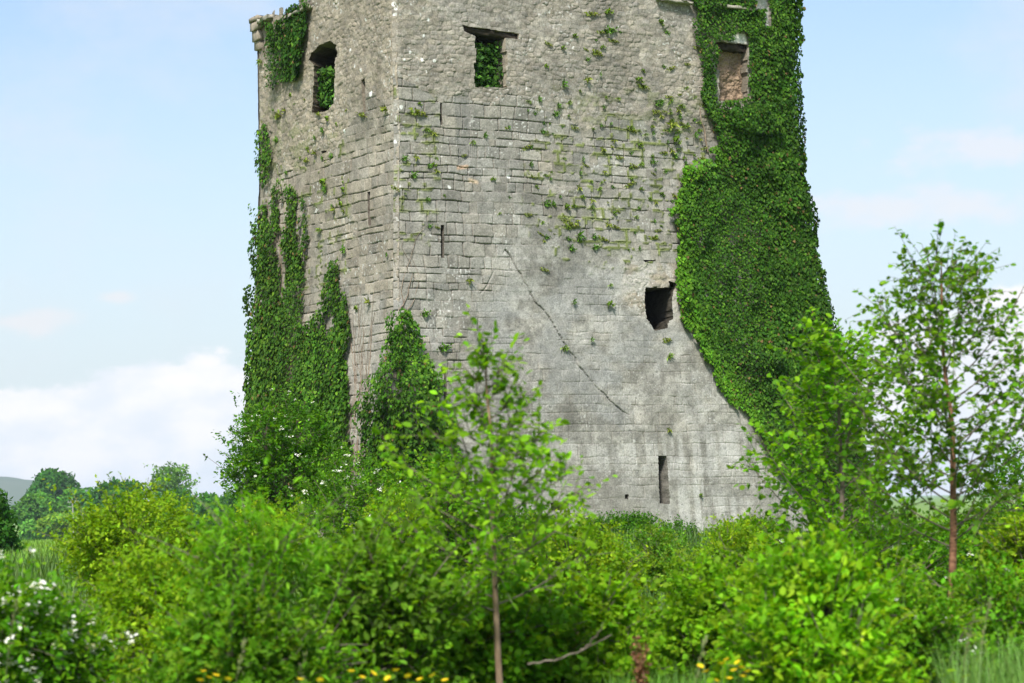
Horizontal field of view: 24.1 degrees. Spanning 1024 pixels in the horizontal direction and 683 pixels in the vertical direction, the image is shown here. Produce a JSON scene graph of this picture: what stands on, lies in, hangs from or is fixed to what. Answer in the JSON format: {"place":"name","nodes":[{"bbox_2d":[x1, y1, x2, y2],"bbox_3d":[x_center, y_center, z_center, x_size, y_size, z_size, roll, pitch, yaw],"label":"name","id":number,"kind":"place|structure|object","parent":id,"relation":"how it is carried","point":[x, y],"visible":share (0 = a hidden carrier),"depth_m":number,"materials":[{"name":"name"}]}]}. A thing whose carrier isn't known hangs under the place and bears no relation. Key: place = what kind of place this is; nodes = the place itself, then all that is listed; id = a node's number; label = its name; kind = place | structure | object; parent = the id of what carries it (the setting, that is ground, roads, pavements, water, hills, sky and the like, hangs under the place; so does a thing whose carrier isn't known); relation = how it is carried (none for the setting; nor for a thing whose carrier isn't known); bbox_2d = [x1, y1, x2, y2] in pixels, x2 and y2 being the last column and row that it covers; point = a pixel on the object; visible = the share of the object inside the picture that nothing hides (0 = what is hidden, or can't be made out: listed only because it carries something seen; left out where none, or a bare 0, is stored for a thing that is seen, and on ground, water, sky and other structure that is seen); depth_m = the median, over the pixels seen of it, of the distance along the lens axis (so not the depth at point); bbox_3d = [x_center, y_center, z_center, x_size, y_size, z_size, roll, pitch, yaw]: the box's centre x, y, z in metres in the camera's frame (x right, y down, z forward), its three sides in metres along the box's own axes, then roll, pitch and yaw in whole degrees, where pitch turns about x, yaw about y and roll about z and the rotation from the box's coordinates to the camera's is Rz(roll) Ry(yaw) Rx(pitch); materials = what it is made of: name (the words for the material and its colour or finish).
{"place":"outdoors","nodes":[
{"label":"outdoors","id":0,"kind":"place"},
{"bbox_2d":[0,477,150,515],"bbox_3d":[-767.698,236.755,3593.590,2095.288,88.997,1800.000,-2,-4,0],"label":"hill","id":1,"kind":"structure","parent":0,"point":[15,488],"depth_m":3378.54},
{"bbox_2d":[0,0,1023,500],"label":"sky","id":2,"kind":"structure","parent":0,"point":[128,179],"materials":[{"name":"blue"}]},
{"bbox_2d":[12,493,1023,680],"bbox_3d":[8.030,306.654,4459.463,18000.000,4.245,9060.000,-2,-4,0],"label":"ground","id":3,"kind":"structure","parent":0,"point":[936,500],"depth_m":1092.09,"materials":[{"name":"green plant"}]},
{"bbox_2d":[0,554,12,569],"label":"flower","id":4,"kind":"object","parent":3,"relation":"on","point":[4,561],"visible":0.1,"depth_m":39.81,"materials":[{"name":"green plant"}]},
{"bbox_2d":[5,599,18,682],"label":"grass stalk","id":5,"kind":"object","parent":3,"relation":"on","point":[12,622],"depth_m":12.33,"materials":[{"name":"green plant"}]},
{"bbox_2d":[0,488,26,555],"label":"tree","id":6,"kind":"object","parent":3,"relation":"on","point":[9,538],"visible":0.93,"depth_m":61.51,"materials":[{"name":"green plant"}]},
{"bbox_2d":[10,489,69,541],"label":"tree","id":7,"kind":"object","parent":3,"relation":"on","point":[30,510],"visible":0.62,"depth_m":425.73,"materials":[{"name":"green plant"}]},
{"bbox_2d":[21,467,80,502],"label":"tree","id":8,"kind":"object","parent":3,"relation":"on","point":[61,480],"visible":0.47,"depth_m":516.14,"materials":[{"name":"green plant"}]},
{"bbox_2d":[0,543,137,682],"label":"elder bush","id":9,"kind":"object","parent":3,"relation":"on","point":[53,647],"visible":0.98,"depth_m":13.81,"materials":[{"name":"green plant"}]},
{"bbox_2d":[35,509,105,539],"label":"field tree","id":10,"kind":"object","parent":3,"relation":"on","point":[47,524],"visible":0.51,"depth_m":402.45,"materials":[{"name":"green plant"}]},
{"bbox_2d":[57,486,93,514],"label":"tree","id":11,"kind":"object","parent":3,"relation":"on","point":[64,498],"visible":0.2,"depth_m":437.33,"materials":[{"name":"green plant"}]},
{"bbox_2d":[82,476,144,530],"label":"tree","id":12,"kind":"object","parent":3,"relation":"on","point":[96,495],"visible":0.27,"depth_m":417.70,"materials":[{"name":"green plant"}]},
{"bbox_2d":[31,471,241,614],"bbox_3d":[-3.590,2.251,23.831,2.188,1.932,2.463,-2,-4,0],"label":"willow bush","id":13,"kind":"object","parent":3,"relation":"on","point":[102,538],"visible":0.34,"depth_m":23.28,"materials":[{"name":"green plant"}]},
{"bbox_2d":[49,536,266,682],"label":"willow bush","id":14,"kind":"object","parent":3,"relation":"on","point":[143,617],"visible":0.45,"depth_m":15.90,"materials":[{"name":"green plant"}]},
{"bbox_2d":[143,461,200,527],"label":"tree","id":15,"kind":"object","parent":3,"relation":"on","point":[175,481],"visible":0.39,"depth_m":437.03,"materials":[{"name":"green plant"}]},
{"bbox_2d":[151,487,200,532],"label":"tree","id":16,"kind":"object","parent":3,"relation":"on","point":[179,492],"visible":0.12,"depth_m":397.62,"materials":[{"name":"green plant"}]},
{"bbox_2d":[194,491,242,532],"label":"tree","id":17,"kind":"object","parent":3,"relation":"on","point":[206,497],"visible":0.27,"depth_m":326.70,"materials":[{"name":"green plant"}]},
{"bbox_2d":[94,559,352,682],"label":"elder bush","id":18,"kind":"object","parent":3,"relation":"on","point":[222,624],"visible":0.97,"depth_m":12.50,"materials":[{"name":"green plant"}]},
{"bbox_2d":[235,638,247,682],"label":"grass stalk","id":19,"kind":"object","parent":3,"relation":"on","point":[241,655],"depth_m":12.32,"materials":[{"name":"green plant"}]},
{"bbox_2d":[111,422,398,682],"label":"rowan bush","id":20,"kind":"object","parent":3,"relation":"on","point":[214,544],"visible":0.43,"depth_m":12.93,"materials":[{"name":"green plant"}]},
{"bbox_2d":[197,490,321,602],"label":"willow bush","id":21,"kind":"object","parent":3,"relation":"on","point":[286,520],"visible":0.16,"depth_m":29.61,"materials":[{"name":"green plant"}]},
{"bbox_2d":[203,382,366,544],"bbox_3d":[-3.897,2.428,42.934,3.023,3.368,2.319,0,-4,-20],"label":"hawthorn bush","id":22,"kind":"object","parent":3,"relation":"on","point":[295,454],"visible":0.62,"depth_m":42.63,"materials":[{"name":"green plant"}]},
{"bbox_2d":[293,651,307,682],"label":"grass stalk","id":23,"kind":"object","parent":3,"relation":"on","point":[304,660],"depth_m":12.41,"materials":[{"name":"green plant"}]},
{"bbox_2d":[282,445,426,565],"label":"hawthorn bush","id":24,"kind":"object","parent":3,"relation":"on","point":[350,505],"visible":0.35,"depth_m":36.69,"materials":[{"name":"green plant"}]},
{"bbox_2d":[289,488,498,682],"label":"rowan bush","id":25,"kind":"object","parent":3,"relation":"on","point":[396,614],"visible":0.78,"depth_m":13.55,"materials":[{"name":"green plant"}]},
{"bbox_2d":[334,483,453,586],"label":"hawthorn bush","id":26,"kind":"object","parent":3,"relation":"on","point":[409,516],"visible":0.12,"depth_m":27.69,"materials":[{"name":"green plant"}]},
{"bbox_2d":[357,441,524,596],"bbox_3d":[-0.792,2.347,30.743,2.292,2.162,2.016,-3,-4,20],"label":"hazel bush","id":27,"kind":"object","parent":3,"relation":"on","point":[455,511],"visible":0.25,"depth_m":30.44,"materials":[{"name":"green plant"}]},
{"bbox_2d":[365,303,617,682],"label":"young tree","id":28,"kind":"object","parent":3,"relation":"on","point":[488,482],"visible":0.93,"depth_m":13.93,"materials":[{"name":"green plant"}]},
{"bbox_2d":[440,500,554,547],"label":"elder bush","id":29,"kind":"object","parent":3,"relation":"on","point":[515,516],"visible":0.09,"depth_m":41.15,"materials":[{"name":"green plant"}]},
{"bbox_2d":[0,515,1022,682],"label":"grass","id":30,"kind":"structure","parent":3,"relation":"on","point":[46,554],"depth_m":34.97,"materials":[{"name":"green plant"}]},
{"bbox_2d":[427,553,635,682],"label":"hazel bush","id":31,"kind":"object","parent":3,"relation":"on","point":[538,635],"visible":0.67,"depth_m":14.80,"materials":[{"name":"green plant"}]},
{"bbox_2d":[244,0,882,544],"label":"ruined tower","id":32,"kind":"structure","parent":3,"relation":"on","point":[622,392],"depth_m":52.33,"materials":[{"name":"stone"}]},
{"bbox_2d":[235,123,309,502],"bbox_3d":[-5.467,-0.121,54.770,2.034,10.109,4.137,-2,-4,0],"label":"ivy","id":33,"kind":"object","parent":32,"relation":"attached to","point":[264,373],"visible":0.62,"depth_m":54.78,"materials":[{"name":"green plant"}]},
{"bbox_2d":[271,109,282,119],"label":"wall tuft","id":34,"kind":"object","parent":32,"relation":"attached to","point":[277,114],"visible":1,"depth_m":55.23,"materials":[{"name":"green plant"}]},
{"bbox_2d":[260,0,310,89],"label":"ivy","id":35,"kind":"object","parent":32,"relation":"attached to","point":[292,44],"visible":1,"depth_m":54.72,"materials":[{"name":"green plant"}]},
{"bbox_2d":[308,41,336,113],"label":"window","id":36,"kind":"structure","parent":32,"relation":"in","point":[325,54],"depth_m":54.04,"materials":[{"name":"stone"}]},
{"bbox_2d":[319,178,326,186],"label":"wall tuft","id":37,"kind":"object","parent":32,"relation":"attached to","point":[322,180],"visible":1,"depth_m":53.08,"materials":[{"name":"green plant"}]},
{"bbox_2d":[316,65,334,110],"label":"ivy","id":38,"kind":"object","parent":32,"relation":"attached to","point":[326,92],"visible":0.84,"depth_m":53.63,"materials":[{"name":"green plant"}]},
{"bbox_2d":[288,259,374,501],"bbox_3d":[-3.987,0.829,51.805,0.734,5.334,3.726,1,-5,-34],"label":"ivy","id":39,"kind":"object","parent":32,"relation":"attached to","point":[309,377],"visible":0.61,"depth_m":51.87,"materials":[{"name":"green plant"}]},
{"bbox_2d":[339,245,344,253],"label":"wall tuft","id":40,"kind":"object","parent":32,"relation":"attached to","point":[342,249],"visible":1,"depth_m":52.04,"materials":[{"name":"green plant"}]},
{"bbox_2d":[379,104,387,112],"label":"wall tuft","id":41,"kind":"object","parent":32,"relation":"attached to","point":[383,108],"visible":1,"depth_m":50.70,"materials":[{"name":"green plant"}]},
{"bbox_2d":[350,225,463,512],"bbox_3d":[-2.250,0.550,49.654,2.176,6.080,1.758,2,-5,-44],"label":"ivy","id":42,"kind":"object","parent":32,"relation":"attached to","point":[427,376],"visible":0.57,"depth_m":49.32,"materials":[{"name":"green plant"}]},
{"bbox_2d":[409,107,427,116],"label":"wall tuft","id":43,"kind":"object","parent":32,"relation":"attached to","point":[416,112],"visible":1,"depth_m":50.65,"materials":[{"name":"green plant"}]},
{"bbox_2d":[420,308,430,317],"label":"wall tuft","id":44,"kind":"object","parent":32,"relation":"attached to","point":[425,313],"visible":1,"depth_m":50.12,"materials":[{"name":"green plant"}]},
{"bbox_2d":[436,342,451,351],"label":"wall tuft","id":45,"kind":"object","parent":32,"relation":"attached to","point":[446,348],"visible":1,"depth_m":50.23,"materials":[{"name":"green plant"}]},
{"bbox_2d":[466,276,474,284],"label":"wall tuft","id":46,"kind":"object","parent":32,"relation":"attached to","point":[470,280],"visible":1,"depth_m":50.79,"materials":[{"name":"green plant"}]},
{"bbox_2d":[474,41,503,87],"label":"ivy","id":47,"kind":"object","parent":32,"relation":"attached to","point":[485,73],"visible":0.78,"depth_m":51.95,"materials":[{"name":"green plant"}]},
{"bbox_2d":[463,25,518,87],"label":"window","id":48,"kind":"structure","parent":32,"relation":"in","point":[504,60],"depth_m":52.11,"materials":[{"name":"stone"}]},
{"bbox_2d":[561,78,567,88],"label":"wall tuft","id":49,"kind":"object","parent":32,"relation":"attached to","point":[564,82],"visible":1,"depth_m":52.61,"materials":[{"name":"green plant"}]},
{"bbox_2d":[561,221,580,227],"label":"wall tuft","id":50,"kind":"object","parent":32,"relation":"attached to","point":[575,223],"visible":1,"depth_m":52.32,"materials":[{"name":"green plant"}]},
{"bbox_2d":[577,230,584,240],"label":"wall tuft","id":51,"kind":"object","parent":32,"relation":"attached to","point":[580,233],"visible":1,"depth_m":52.38,"materials":[{"name":"green plant"}]},
{"bbox_2d":[584,75,592,82],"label":"wall tuft","id":52,"kind":"object","parent":32,"relation":"attached to","point":[587,79],"visible":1,"depth_m":52.94,"materials":[{"name":"green plant"}]},
{"bbox_2d":[584,11,600,15],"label":"wall tuft","id":53,"kind":"object","parent":32,"relation":"attached to","point":[591,13],"visible":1,"depth_m":53.13,"materials":[{"name":"green plant"}]},
{"bbox_2d":[592,49,602,55],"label":"wall tuft","id":54,"kind":"object","parent":32,"relation":"attached to","point":[597,52],"visible":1,"depth_m":53.12,"materials":[{"name":"green plant"}]},
{"bbox_2d":[604,7,613,16],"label":"wall tuft","id":55,"kind":"object","parent":32,"relation":"attached to","point":[608,11],"visible":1,"depth_m":53.35,"materials":[{"name":"green plant"}]},
{"bbox_2d":[602,25,617,33],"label":"wall tuft","id":56,"kind":"object","parent":32,"relation":"attached to","point":[610,31],"visible":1,"depth_m":53.33,"materials":[{"name":"green plant"}]},
{"bbox_2d":[623,180,636,187],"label":"wall tuft","id":57,"kind":"object","parent":32,"relation":"attached to","point":[630,184],"visible":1,"depth_m":53.28,"materials":[{"name":"green plant"}]},
{"bbox_2d":[635,77,644,82],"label":"wall tuft","id":58,"kind":"object","parent":32,"relation":"attached to","point":[639,79],"visible":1,"depth_m":53.66,"materials":[{"name":"green plant"}]},
{"bbox_2d":[637,84,649,88],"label":"wall tuft","id":59,"kind":"object","parent":32,"relation":"attached to","point":[642,86],"visible":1,"depth_m":53.71,"materials":[{"name":"green plant"}]},
{"bbox_2d":[644,281,676,330],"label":"window","id":60,"kind":"structure","parent":32,"relation":"in","point":[658,301],"depth_m":54.05,"materials":[{"name":"stone"}]},
{"bbox_2d":[663,337,672,342],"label":"wall tuft","id":61,"kind":"object","parent":32,"relation":"attached to","point":[667,340],"visible":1,"depth_m":53.19,"materials":[{"name":"green plant"}]},
{"bbox_2d":[667,352,674,360],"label":"wall tuft","id":62,"kind":"object","parent":32,"relation":"attached to","point":[669,356],"visible":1,"depth_m":53.17,"materials":[{"name":"green plant"}]},
{"bbox_2d":[666,118,679,129],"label":"wall tuft","id":63,"kind":"object","parent":32,"relation":"attached to","point":[672,124],"visible":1,"depth_m":54.00,"materials":[{"name":"green plant"}]},
{"bbox_2d":[673,135,681,145],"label":"wall tuft","id":64,"kind":"object","parent":32,"relation":"attached to","point":[676,139],"visible":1,"depth_m":54.05,"materials":[{"name":"green plant"}]},
{"bbox_2d":[679,159,718,209],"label":"ivy","id":65,"kind":"object","parent":32,"relation":"attached to","point":[695,162],"visible":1,"depth_m":54.21,"materials":[{"name":"green plant"}]},
{"bbox_2d":[713,42,747,100],"bbox_3d":[4.974,-6.163,55.168,1.006,1.399,0.331,1,-4,-29],"label":"window","id":66,"kind":"structure","parent":32,"relation":"in","point":[733,78],"depth_m":55.33,"materials":[{"name":"stone"}]},
{"bbox_2d":[667,0,885,532],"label":"ivy","id":67,"kind":"object","parent":32,"relation":"attached to","point":[754,122],"visible":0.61,"depth_m":54.71,"materials":[{"name":"green plant"}]},
{"bbox_2d":[528,622,611,664],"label":"dead branch","id":68,"kind":"object","parent":3,"relation":"on","point":[581,650],"visible":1,"depth_m":12.81,"materials":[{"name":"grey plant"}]},
{"bbox_2d":[497,500,672,651],"bbox_3d":[0.745,2.232,21.683,1.852,1.626,1.777,-2,-4,0],"label":"willow bush","id":69,"kind":"object","parent":3,"relation":"on","point":[607,562],"visible":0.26,"depth_m":21.41,"materials":[{"name":"green plant"}]},
{"bbox_2d":[517,549,681,682],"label":"hazel bush","id":70,"kind":"object","parent":3,"relation":"on","point":[620,608],"visible":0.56,"depth_m":15.32,"materials":[{"name":"green plant"}]},
{"bbox_2d":[571,509,705,543],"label":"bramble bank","id":71,"kind":"structure","parent":3,"relation":"on","point":[632,519],"depth_m":46.10,"materials":[{"name":"green plant"}]},
{"bbox_2d":[629,635,653,682],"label":"dock plant","id":72,"kind":"object","parent":3,"relation":"on","point":[640,663],"visible":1,"depth_m":13.11,"materials":[{"name":"brown plant"}]},
{"bbox_2d":[614,517,715,606],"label":"hawthorn bush","id":73,"kind":"object","parent":3,"relation":"on","point":[664,554],"visible":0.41,"depth_m":26.88,"materials":[{"name":"green plant"}]},
{"bbox_2d":[697,663,703,682],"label":"buttercup","id":74,"kind":"object","parent":3,"relation":"on","point":[700,665],"visible":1,"depth_m":11.68,"materials":[{"name":"yellow plant"}]},
{"bbox_2d":[695,635,707,681],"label":"grass stalk","id":75,"kind":"object","parent":3,"relation":"on","point":[704,644],"depth_m":12.32,"materials":[{"name":"green plant"}]},
{"bbox_2d":[629,544,774,682],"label":"hazel bush","id":76,"kind":"object","parent":3,"relation":"on","point":[677,627],"visible":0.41,"depth_m":16.63,"materials":[{"name":"green plant"}]},
{"bbox_2d":[696,514,777,538],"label":"bramble bank","id":77,"kind":"structure","parent":3,"relation":"on","point":[770,517],"depth_m":46.34,"materials":[{"name":"green plant"}]},
{"bbox_2d":[734,659,739,682],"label":"buttercup","id":78,"kind":"object","parent":3,"relation":"on","point":[736,662],"visible":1,"depth_m":11.52,"materials":[{"name":"yellow plant"}]},
{"bbox_2d":[671,510,809,621],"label":"willow bush","id":79,"kind":"object","parent":3,"relation":"on","point":[733,539],"visible":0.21,"depth_m":23.86,"materials":[{"name":"green plant"}]},
{"bbox_2d":[694,521,970,682],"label":"hazel bush","id":80,"kind":"object","parent":3,"relation":"on","point":[813,633],"visible":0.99,"depth_m":12.77,"materials":[{"name":"green plant"}]},
{"bbox_2d":[726,301,964,599],"bbox_3d":[2.789,1.185,19.965,2.053,3.062,1.931,-2,-4,0],"label":"young alder","id":81,"kind":"object","parent":3,"relation":"on","point":[815,385],"visible":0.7,"depth_m":19.86,"materials":[{"name":"green plant"}]},
{"bbox_2d":[764,499,983,612],"bbox_3d":[3.412,2.237,22.923,2.209,1.500,2.096,-2,-4,0],"label":"hawthorn bush","id":82,"kind":"object","parent":3,"relation":"on","point":[940,561],"visible":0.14,"depth_m":22.43,"materials":[{"name":"green plant"}]},
{"bbox_2d":[811,219,1023,615],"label":"birch tree","id":83,"kind":"object","parent":3,"relation":"on","point":[925,357],"visible":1,"depth_m":16.93,"materials":[{"name":"green plant"}]},
{"bbox_2d":[847,559,999,682],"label":"bramble bush","id":84,"kind":"object","parent":3,"relation":"on","point":[924,624],"visible":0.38,"depth_m":14.28,"materials":[{"name":"green plant"}]},
{"bbox_2d":[903,531,1023,681],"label":"bramble bush","id":85,"kind":"object","parent":3,"relation":"on","point":[1009,615],"visible":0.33,"depth_m":15.34,"materials":[{"name":"green plant"}]},
{"bbox_2d":[962,613,978,682],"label":"grass stalk","id":86,"kind":"object","parent":3,"relation":"on","point":[969,635],"depth_m":12.52,"materials":[{"name":"green plant"}]},
{"bbox_2d":[929,440,1023,597],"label":"ash thicket","id":87,"kind":"object","parent":3,"relation":"on","point":[1001,477],"visible":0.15,"depth_m":27.07,"materials":[{"name":"green plant"}]},
{"bbox_2d":[979,595,993,682],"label":"grass stalk","id":88,"kind":"object","parent":3,"relation":"on","point":[984,627],"depth_m":12.42,"materials":[{"name":"green plant"}]},
{"bbox_2d":[959,489,1023,623],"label":"willow bush","id":89,"kind":"object","parent":3,"relation":"on","point":[1012,536],"visible":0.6,"depth_m":19.98,"materials":[{"name":"green plant"}]},
{"bbox_2d":[903,625,1023,682],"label":"grass","id":90,"kind":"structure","parent":0,"point":[1011,676],"depth_m":13.09,"materials":[{"name":"green plant"}]}
]}

